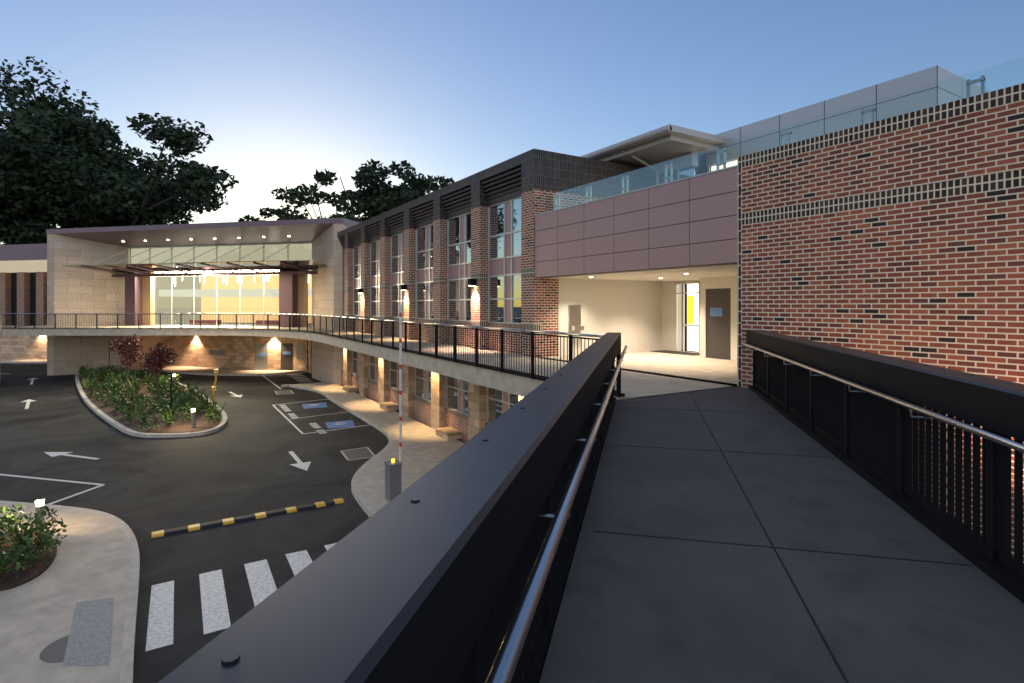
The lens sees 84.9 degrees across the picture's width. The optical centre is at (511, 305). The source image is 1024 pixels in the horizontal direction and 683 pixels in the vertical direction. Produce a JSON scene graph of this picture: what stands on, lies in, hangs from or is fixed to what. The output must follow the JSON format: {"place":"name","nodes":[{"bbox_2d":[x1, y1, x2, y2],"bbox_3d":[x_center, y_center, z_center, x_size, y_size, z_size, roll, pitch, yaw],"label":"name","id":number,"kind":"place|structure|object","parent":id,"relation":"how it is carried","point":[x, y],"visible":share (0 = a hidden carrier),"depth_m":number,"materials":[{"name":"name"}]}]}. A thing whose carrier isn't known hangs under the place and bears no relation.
{"place":"outdoors","nodes":[
{"label":"outdoors","id":0,"kind":"place"},
{"bbox_2d":[0,243,46,260],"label":"roof fascia","id":1,"kind":"structure","parent":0,"point":[15,252],"depth_m":55.98,"materials":[{"name":"purple metal"}]},
{"bbox_2d":[11,272,35,325],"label":"windows","id":2,"kind":"structure","parent":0,"point":[32,292],"depth_m":59.76,"materials":[{"name":"black glass"}]},
{"bbox_2d":[0,260,46,272],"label":"wall band","id":3,"kind":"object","parent":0,"point":[16,266],"depth_m":59.53,"materials":[{"name":"beige paint"}]},
{"bbox_2d":[0,363,388,682],"bbox_3d":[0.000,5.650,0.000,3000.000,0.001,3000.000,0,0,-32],"label":"asphalt ground","id":4,"kind":"structure","parent":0,"point":[237,465],"depth_m":18.37,"materials":[{"name":"black asphalt"}]},
{"bbox_2d":[0,503,130,682],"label":"footpath","id":5,"kind":"structure","parent":4,"relation":"on","point":[91,561],"depth_m":10.54,"materials":[{"name":"concrete"}]},
{"bbox_2d":[0,530,56,590],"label":"garden bed soil","id":6,"kind":"structure","parent":5,"relation":"on","point":[8,580],"depth_m":11.59,"materials":[{"name":"brown soil"}]},
{"bbox_2d":[0,503,66,577],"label":"garden bed shrubs","id":7,"kind":"object","parent":6,"relation":"on","point":[10,520],"visible":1,"depth_m":12.35,"materials":[{"name":"green plant"}]},
{"bbox_2d":[35,499,44,535],"bbox_3d":[-11.246,5.050,13.340,0.189,0.800,0.189,0,0,-32],"label":"bollard light","id":8,"kind":"object","parent":6,"relation":"on","point":[42,509],"visible":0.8,"depth_m":13.28,"materials":[{"name":"silver metal"}]},
{"bbox_2d":[40,635,68,662],"bbox_3d":[-7.077,5.497,9.035,0.840,0.006,0.840,0,0,-32],"label":"manhole cover","id":9,"kind":"object","parent":5,"relation":"on","point":[54,652],"visible":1,"depth_m":8.88,"materials":[{"name":"grey metal"}]},
{"bbox_2d":[63,597,112,665],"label":"tactile paving","id":10,"kind":"structure","parent":5,"relation":"on","point":[89,640],"depth_m":9.31,"materials":[{"name":"grey concrete"}]},
{"bbox_2d":[0,500,139,682],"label":"kerb","id":11,"kind":"structure","parent":4,"relation":"on","point":[127,662],"depth_m":10.57,"materials":[{"name":"concrete"}]},
{"bbox_2d":[0,56,190,244],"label":"gum tree","id":12,"kind":"object","parent":4,"relation":"on","point":[33,132],"depth_m":71.05,"materials":[{"name":"green plant"}]},
{"bbox_2d":[0,93,193,242],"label":"gum tree","id":13,"kind":"object","parent":4,"relation":"on","point":[162,221],"depth_m":96.62,"materials":[{"name":"green plant"}]},
{"bbox_2d":[0,109,238,244],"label":"gum tree","id":14,"kind":"object","parent":4,"relation":"on","point":[195,180],"depth_m":74.28,"materials":[{"name":"green plant"}]},
{"bbox_2d":[109,340,171,408],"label":"posts","id":15,"kind":"object","parent":4,"relation":"on","point":[170,382],"visible":0.62,"depth_m":26.85,"materials":[{"name":"black metal"}]},
{"bbox_2d":[79,371,221,432],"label":"island mulch","id":16,"kind":"object","parent":4,"relation":"on","point":[179,425],"visible":0.41,"depth_m":27.09,"materials":[{"name":"brown soil"}]},
{"bbox_2d":[108,333,143,389],"bbox_3d":[-24.295,3.627,35.310,1.931,3.706,1.880,0,0,-32],"label":"maple tree","id":17,"kind":"object","parent":16,"relation":"on","point":[128,351],"depth_m":35.21,"materials":[{"name":"red plant"}]},
{"bbox_2d":[78,364,225,430],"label":"island shrubs","id":18,"kind":"object","parent":16,"relation":"on","point":[112,385],"visible":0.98,"depth_m":31.29,"materials":[{"name":"green plant"}]},
{"bbox_2d":[138,342,176,397],"bbox_3d":[-19.451,3.755,30.717,1.891,3.450,1.869,0,0,-32],"label":"maple tree","id":19,"kind":"object","parent":16,"relation":"on","point":[159,353],"depth_m":30.44,"materials":[{"name":"red plant"}]},
{"bbox_2d":[191,408,195,427],"bbox_3d":[-14.304,5.075,25.144,0.189,0.850,0.189,0,0,-32],"label":"bollard light","id":20,"kind":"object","parent":16,"relation":"on","point":[193,419],"depth_m":25.07,"materials":[{"name":"silver metal"}]},
{"bbox_2d":[75,372,226,437],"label":"island kerb","id":21,"kind":"structure","parent":4,"relation":"on","point":[112,421],"depth_m":25.54,"materials":[{"name":"concrete"}]},
{"bbox_2d":[212,369,217,400],"bbox_3d":[-16.274,4.525,30.678,0.300,2.050,0.500,0,0,-32],"label":"yellow card reader","id":22,"kind":"object","parent":21,"relation":"on","point":[214,384],"visible":0.87,"depth_m":30.64,"materials":[{"name":"orange paint"}]},
{"bbox_2d":[0,362,302,375],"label":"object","id":23,"kind":"object","parent":4,"relation":"on","point":[213,374],"visible":0.69,"depth_m":45.53,"materials":[{"name":"concrete"}]},
{"bbox_2d":[0,326,307,371],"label":"wall","id":24,"kind":"structure","parent":4,"relation":"on","point":[193,351],"depth_m":49.41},
{"bbox_2d":[281,343,292,369],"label":"door","id":25,"kind":"structure","parent":24,"relation":"attached to","point":[286,362],"depth_m":47.71,"materials":[{"name":"grey metal"}]},
{"bbox_2d":[0,359,307,373],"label":"sidewalk","id":26,"kind":"structure","parent":4,"relation":"on","point":[202,369],"depth_m":47.19,"materials":[{"name":"concrete"}]},
{"bbox_2d":[0,374,366,650],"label":"white road markings","id":27,"kind":"object","parent":4,"relation":"on","point":[215,611],"visible":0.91,"depth_m":11.08,"materials":[{"name":"paint"}]},
{"bbox_2d":[47,223,347,384],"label":"stone wall","id":28,"kind":"structure","parent":4,"relation":"on","point":[73,290],"depth_m":45.42,"materials":[{"name":"beige stone"}]},
{"bbox_2d":[81,262,317,276],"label":"pavilion canopy beams","id":29,"kind":"structure","parent":28,"relation":"attached to","point":[232,273],"depth_m":43.96,"materials":[{"name":"brown metal"}]},
{"bbox_2d":[61,260,325,273],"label":"canopy beam","id":30,"kind":"structure","parent":29,"relation":"on","point":[311,265],"depth_m":42.53,"materials":[{"name":"brown metal"}]},
{"bbox_2d":[94,245,288,263],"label":"canopy tie rods","id":31,"kind":"object","parent":30,"relation":"attached to","point":[187,251],"visible":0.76,"depth_m":44.19,"materials":[{"name":"metal"}]},
{"bbox_2d":[46,218,358,247],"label":"roof","id":32,"kind":"structure","parent":28,"relation":"on","point":[269,232],"depth_m":43.16,"materials":[{"name":"metal"}]},
{"bbox_2d":[128,242,311,325],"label":"pavilion mullions","id":33,"kind":"object","parent":28,"relation":"in","point":[287,244],"visible":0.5,"depth_m":45.59,"materials":[{"name":"grey metal"}]},
{"bbox_2d":[174,275,308,285],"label":"pendant lights","id":34,"kind":"object","parent":28,"relation":"in","point":[227,279],"visible":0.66,"depth_m":47.30},
{"bbox_2d":[151,498,343,537],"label":"speed bump stripes","id":35,"kind":"object","parent":4,"relation":"on","point":[160,533],"visible":0.98,"depth_m":14.80,"materials":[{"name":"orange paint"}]},
{"bbox_2d":[164,499,334,535],"bbox_3d":[-6.862,5.622,14.953,4.129,0.055,0.402,0,0,-32],"label":"speed bump","id":36,"kind":"object","parent":4,"relation":"on","point":[183,529],"visible":1,"depth_m":14.72,"materials":[{"name":"black rubber"}]},
{"bbox_2d":[238,207,284,221],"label":"tree","id":37,"kind":"object","parent":4,"relation":"on","point":[263,212],"visible":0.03,"depth_m":94.49,"materials":[{"name":"green plant"}]},
{"bbox_2d":[276,391,372,458],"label":"road drain grates","id":38,"kind":"object","parent":4,"relation":"on","point":[357,453],"visible":0.9,"depth_m":21.47,"materials":[{"name":"grey metal"}]},
{"bbox_2d":[275,390,374,459],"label":"road drain grate frames","id":39,"kind":"structure","parent":4,"relation":"on","point":[346,457],"depth_m":21.60,"materials":[{"name":"concrete"}]},
{"bbox_2d":[302,402,354,427],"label":"accessible parking markings","id":40,"kind":"object","parent":4,"relation":"on","point":[349,423],"visible":1,"depth_m":26.96,"materials":[{"name":"blue paint"}]},
{"bbox_2d":[308,404,345,424],"bbox_3d":[-9.707,5.641,29.174,0.673,0.003,6.350,0,0,-32],"label":"accessible bay symbol","id":41,"kind":"object","parent":40,"relation":"on","point":[340,423],"visible":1,"depth_m":26.93,"materials":[{"name":"white paint"}]},
{"bbox_2d":[281,384,392,517],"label":"building kerb","id":42,"kind":"structure","parent":4,"relation":"on","point":[367,508],"depth_m":22.59,"materials":[{"name":"concrete"}]},
{"bbox_2d":[271,174,425,220],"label":"tree","id":43,"kind":"object","parent":4,"relation":"on","point":[296,194],"depth_m":71.00,"materials":[{"name":"green plant"}]},
{"bbox_2d":[284,382,463,511],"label":"sidewalk","id":44,"kind":"structure","parent":4,"relation":"on","point":[425,449],"depth_m":21.65,"materials":[{"name":"concrete"}]},
{"bbox_2d":[384,460,401,501],"bbox_3d":[-3.364,4.975,15.851,0.386,1.050,0.445,0,0,-32],"label":"boom gate cabinet","id":45,"kind":"object","parent":44,"relation":"on","point":[392,481],"visible":0.86,"depth_m":15.70,"materials":[{"name":"grey metal"}]},
{"bbox_2d":[308,340,523,439],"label":"wall piers","id":46,"kind":"structure","parent":44,"relation":"on","point":[477,407],"depth_m":27.58,"materials":[{"name":"beige stone"}]},
{"bbox_2d":[313,159,454,222],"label":"tree","id":47,"kind":"object","parent":4,"relation":"on","point":[363,197],"depth_m":64.99,"materials":[{"name":"green plant"}]},
{"bbox_2d":[373,174,438,216],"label":"tree","id":48,"kind":"object","parent":4,"relation":"on","point":[423,187],"depth_m":71.17,"materials":[{"name":"green plant"}]},
{"bbox_2d":[526,385,1023,682],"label":"bridge beams","id":49,"kind":"structure","parent":4,"relation":"on","point":[1007,578],"depth_m":4.14,"materials":[{"name":"black metal"}]},
{"bbox_2d":[539,386,1023,682],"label":"bridge deck","id":50,"kind":"structure","parent":49,"relation":"on","point":[638,609],"depth_m":3.52,"materials":[{"name":"grey concrete"}]},
{"bbox_2d":[456,361,615,682],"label":"bridge rail balusters","id":51,"kind":"object","parent":50,"relation":"on","point":[480,661],"visible":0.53,"depth_m":2.73,"materials":[{"name":"black metal"}]},
{"bbox_2d":[485,345,626,682],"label":"bridge handrail","id":52,"kind":"object","parent":51,"relation":"attached to","point":[502,669],"visible":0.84,"depth_m":1.61,"materials":[{"name":"silver metal"}]},
{"bbox_2d":[594,392,972,682],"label":"pavement joints","id":53,"kind":"object","parent":50,"relation":"in","point":[823,638],"visible":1,"depth_m":3.91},
{"bbox_2d":[753,345,1023,576],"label":"bridge rail balusters","id":54,"kind":"object","parent":50,"relation":"on","point":[896,445],"visible":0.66,"depth_m":4.69,"materials":[{"name":"black metal"}]},
{"bbox_2d":[740,342,1023,463],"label":"bridge handrail","id":55,"kind":"object","parent":54,"relation":"attached to","point":[998,439],"visible":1,"depth_m":4.28,"materials":[{"name":"silver metal"}]},
{"bbox_2d":[746,330,1023,441],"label":"handrail","id":56,"kind":"object","parent":54,"relation":"on","point":[1001,412],"visible":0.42,"depth_m":4.32,"materials":[{"name":"black metal"}]},
{"bbox_2d":[747,329,1023,395],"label":"parapet cap","id":57,"kind":"object","parent":56,"relation":"on","point":[997,384],"visible":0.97,"depth_m":4.50,"materials":[{"name":"black metal"}]},
{"bbox_2d":[741,100,1023,563],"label":"brick wall","id":58,"kind":"structure","parent":4,"relation":"on","point":[939,282],"depth_m":9.08,"materials":[{"name":"red brick"}]},
{"bbox_2d":[554,75,984,209],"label":"roof terrace balustrade posts","id":59,"kind":"object","parent":58,"relation":"attached to","point":[969,83],"visible":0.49,"depth_m":12.47,"materials":[{"name":"silver metal"}]},
{"bbox_2d":[737,83,1023,386],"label":"brick soldier courses","id":60,"kind":"object","parent":58,"relation":"attached to","point":[1007,95],"visible":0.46,"depth_m":9.40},
{"bbox_2d":[131,244,311,323],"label":"window panes","id":61,"kind":"structure","parent":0,"point":[193,304],"depth_m":51.82,"materials":[{"name":"clear glass"}]},
{"bbox_2d":[142,275,307,326],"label":"pavilion tan panels","id":62,"kind":"object","parent":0,"point":[148,294],"visible":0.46,"depth_m":46.75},
{"bbox_2d":[159,289,311,296],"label":"pavilion mezzanine slab","id":63,"kind":"structure","parent":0,"point":[225,293],"depth_m":49.17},
{"bbox_2d":[201,274,311,322],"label":"interior wall","id":64,"kind":"structure","parent":0,"point":[240,305],"depth_m":54.31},
{"bbox_2d":[209,344,304,369],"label":"doors","id":65,"kind":"structure","parent":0,"point":[261,362],"depth_m":47.56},
{"bbox_2d":[257,352,290,356],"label":"door signs","id":66,"kind":"object","parent":65,"relation":"attached to","point":[284,353],"visible":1,"depth_m":47.66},
{"bbox_2d":[2,325,748,399],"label":"terrace slab","id":67,"kind":"structure","parent":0,"point":[646,373],"depth_m":17.23,"materials":[{"name":"beige concrete"}]},
{"bbox_2d":[0,272,46,325],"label":"wall piers","id":68,"kind":"structure","parent":67,"relation":"on","point":[23,292],"depth_m":59.32,"materials":[{"name":"brown brick"}]},
{"bbox_2d":[125,273,297,326],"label":"columns","id":69,"kind":"structure","parent":67,"relation":"on","point":[288,294],"depth_m":43.44,"materials":[{"name":"paint"}]},
{"bbox_2d":[155,322,308,326],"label":"pavilion floor","id":70,"kind":"structure","parent":67,"relation":"on","point":[231,324],"depth_m":48.05,"materials":[{"name":"beige carpet"}]},
{"bbox_2d":[189,320,275,325],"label":"pavilion sofas","id":71,"kind":"object","parent":70,"relation":"on","point":[272,322],"visible":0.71,"depth_m":47.08,"materials":[{"name":"red fabric"}]},
{"bbox_2d":[1,314,620,396],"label":"terrace railing balusters","id":72,"kind":"object","parent":67,"relation":"on","point":[501,367],"visible":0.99,"depth_m":19.34,"materials":[{"name":"black metal"}]},
{"bbox_2d":[1,313,602,336],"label":"walkway railing","id":73,"kind":"object","parent":72,"relation":"on","point":[565,333],"visible":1,"depth_m":20.47,"materials":[{"name":"black metal"}]},
{"bbox_2d":[1,328,624,396],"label":"terrace edge strip","id":74,"kind":"object","parent":67,"relation":"attached to","point":[504,371],"visible":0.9,"depth_m":22.23,"materials":[{"name":"grey concrete"}]},
{"bbox_2d":[536,278,558,356],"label":"brick pillar","id":75,"kind":"structure","parent":67,"relation":"on","point":[547,304],"depth_m":18.51,"materials":[{"name":"red brick"}]},
{"bbox_2d":[553,264,736,360],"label":"cream recess walls","id":76,"kind":"structure","parent":67,"relation":"on","point":[637,310],"depth_m":19.75,"materials":[{"name":"beige paint"}]},
{"bbox_2d":[568,305,583,332],"bbox_3d":[2.191,0.475,18.959,0.500,0.950,0.300,0,0,-32],"label":"drinking fountain","id":77,"kind":"object","parent":76,"relation":"attached to","point":[574,319],"visible":0.89,"depth_m":18.98,"materials":[{"name":"silver metal"}]},
{"bbox_2d":[676,282,699,352],"bbox_3d":[6.484,0.440,20.015,0.060,2.520,1.900,0,0,-32],"label":"door frame","id":78,"kind":"object","parent":76,"relation":"in","point":[684,293],"visible":0.78,"depth_m":20.36,"materials":[{"name":"metal"}]},
{"bbox_2d":[706,288,730,359],"bbox_3d":[6.575,0.585,17.776,0.070,2.230,0.950,0,0,-32],"label":"service door","id":79,"kind":"structure","parent":76,"relation":"in","point":[718,337],"depth_m":17.72,"materials":[{"name":"brown wood"}]},
{"bbox_2d":[710,308,721,315],"bbox_3d":[6.500,0.215,17.824,0.008,0.270,0.450,0,0,-32],"label":"door sign","id":80,"kind":"object","parent":79,"relation":"attached to","point":[715,311],"visible":1,"depth_m":17.83,"materials":[{"name":"blue plastic"}]},
{"bbox_2d":[651,350,699,355],"bbox_3d":[5.940,1.693,19.974,0.850,0.010,2.000,0,0,-32],"label":"floor mat","id":81,"kind":"object","parent":67,"relation":"on","point":[677,352],"visible":0.79,"depth_m":20.00,"materials":[{"name":"grey metal"}]},
{"bbox_2d":[399,305,401,468],"bbox_3d":[-3.179,2.325,15.969,0.041,4.650,0.090,0,0,-32],"label":"boom gate arm","id":82,"kind":"object","parent":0,"point":[400,384],"visible":0.96,"depth_m":15.94},
{"bbox_2d":[399,313,401,446],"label":"boom pole stripes","id":83,"kind":"object","parent":82,"relation":"attached to","point":[400,367],"visible":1,"depth_m":15.94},
{"bbox_2d":[341,351,517,442],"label":"windows","id":84,"kind":"structure","parent":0,"point":[494,409],"depth_m":26.07,"materials":[{"name":"clear glass"}]},
{"bbox_2d":[342,201,520,412],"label":"wall panels","id":85,"kind":"object","parent":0,"point":[496,267],"visible":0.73,"depth_m":23.49,"materials":[{"name":"metal"}]},
{"bbox_2d":[341,268,540,426],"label":"building soldier bands","id":86,"kind":"object","parent":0,"point":[527,272],"visible":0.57,"depth_m":24.47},
{"bbox_2d":[364,334,620,682],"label":"bridge rail sides","id":87,"kind":"object","parent":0,"point":[435,640],"visible":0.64,"depth_m":1.32,"materials":[{"name":"black metal"}]},
{"bbox_2d":[158,332,620,682],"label":"bridge rail","id":88,"kind":"object","parent":87,"relation":"on","point":[344,609],"visible":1,"depth_m":1.05,"materials":[{"name":"grey metal"}]},
{"bbox_2d":[0,0,1023,243],"label":"sky","id":89,"kind":"structure","parent":0,"point":[284,91],"materials":[{"name":"blue"}]},
{"bbox_2d":[343,189,682,356],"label":"long building brick piers","id":90,"kind":"structure","parent":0,"point":[535,201],"depth_m":22.93,"materials":[{"name":"red brick"}]},
{"bbox_2d":[357,279,476,292],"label":"wall lights","id":91,"kind":"object","parent":90,"relation":"attached to","point":[472,282],"visible":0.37,"depth_m":27.73},
{"bbox_2d":[337,149,697,351],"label":"parapet wall","id":92,"kind":"structure","parent":0,"point":[552,171],"depth_m":20.12,"materials":[{"name":"grey metal"}]},
{"bbox_2d":[342,351,514,423],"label":"window frames","id":93,"kind":"structure","parent":92,"relation":"attached to","point":[463,390],"depth_m":26.08,"materials":[{"name":"grey metal"}]},
{"bbox_2d":[338,167,520,247],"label":"louvres","id":94,"kind":"object","parent":92,"relation":"attached to","point":[500,181],"visible":0.65,"depth_m":23.69,"materials":[{"name":"black metal"}]},
{"bbox_2d":[343,196,520,323],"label":"window frames","id":95,"kind":"structure","parent":92,"relation":"in","point":[459,264],"depth_m":24.65,"materials":[{"name":"grey metal"}]},
{"bbox_2d":[354,198,520,322],"bbox_3d":[-5.898,-1.570,29.721,0.020,4.400,24.950,0,0,-32],"label":"window glass","id":96,"kind":"object","parent":95,"relation":"in","point":[496,250],"visible":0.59,"depth_m":23.81,"materials":[{"name":"clear glass"}]},
{"bbox_2d":[535,191,736,277],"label":"panel joints","id":97,"kind":"object","parent":92,"relation":"attached to","point":[718,264],"visible":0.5,"depth_m":14.10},
{"bbox_2d":[534,165,736,215],"bbox_3d":[2.935,-2.920,15.116,0.500,0.040,7.626,0,0,-32],"label":"parapet coping","id":98,"kind":"object","parent":97,"relation":"on","point":[703,174],"visible":0.36,"depth_m":13.97,"materials":[{"name":"grey metal"}]},
{"bbox_2d":[535,168,736,276],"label":"wall cladding panels","id":99,"kind":"object","parent":97,"relation":"attached to","point":[717,228],"visible":1,"depth_m":13.97,"materials":[{"name":"pink metal"}]},
{"bbox_2d":[687,296,693,323],"bbox_3d":[6.629,0.175,20.809,0.001,1.050,0.300,0,0,-32],"label":"yellow door panel","id":100,"kind":"object","parent":92,"relation":"attached to","point":[690,309],"visible":1,"depth_m":20.80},
{"bbox_2d":[687,284,697,350],"bbox_3d":[6.855,0.450,20.537,0.001,2.500,1.100,0,0,-32],"label":"window","id":101,"kind":"structure","parent":92,"relation":"attached to","point":[692,338],"depth_m":20.71,"materials":[{"name":"glass"}]},
{"bbox_2d":[641,152,697,176],"bbox_3d":[2.915,-3.950,24.747,0.300,2.700,12.900,0,0,-32],"label":"window","id":102,"kind":"structure","parent":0,"point":[685,160],"depth_m":19.76,"materials":[{"name":"glass"}]},
{"bbox_2d":[650,166,694,185],"bbox_3d":[2.894,-4.150,24.734,0.050,1.300,12.900,0,0,-32],"label":"window","id":103,"kind":"structure","parent":102,"relation":"in","point":[686,172],"depth_m":19.89,"materials":[{"name":"glass"}]},
{"bbox_2d":[711,160,736,170],"bbox_3d":[8.684,-4.250,16.514,0.020,1.100,6.770,0,0,-32],"label":"window","id":104,"kind":"structure","parent":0,"point":[729,164],"depth_m":18.83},
{"bbox_2d":[706,66,989,171],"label":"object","id":105,"kind":"structure","parent":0,"point":[926,79],"depth_m":15.43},
{"bbox_2d":[720,65,962,148],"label":"storey panel joints","id":106,"kind":"object","parent":105,"relation":"attached to","point":[851,111],"visible":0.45,"depth_m":15.28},
{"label":"roof terrace floor","id":107,"kind":"structure","parent":0,"visible":0},
{"bbox_2d":[580,124,726,184],"bbox_3d":[5.826,-4.165,26.038,10.789,2.930,13.750,0,0,-32],"label":"roof canopy","id":108,"kind":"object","parent":107,"relation":"on","point":[669,141],"depth_m":18.92,"materials":[{"name":"beige metal"}]}
]}

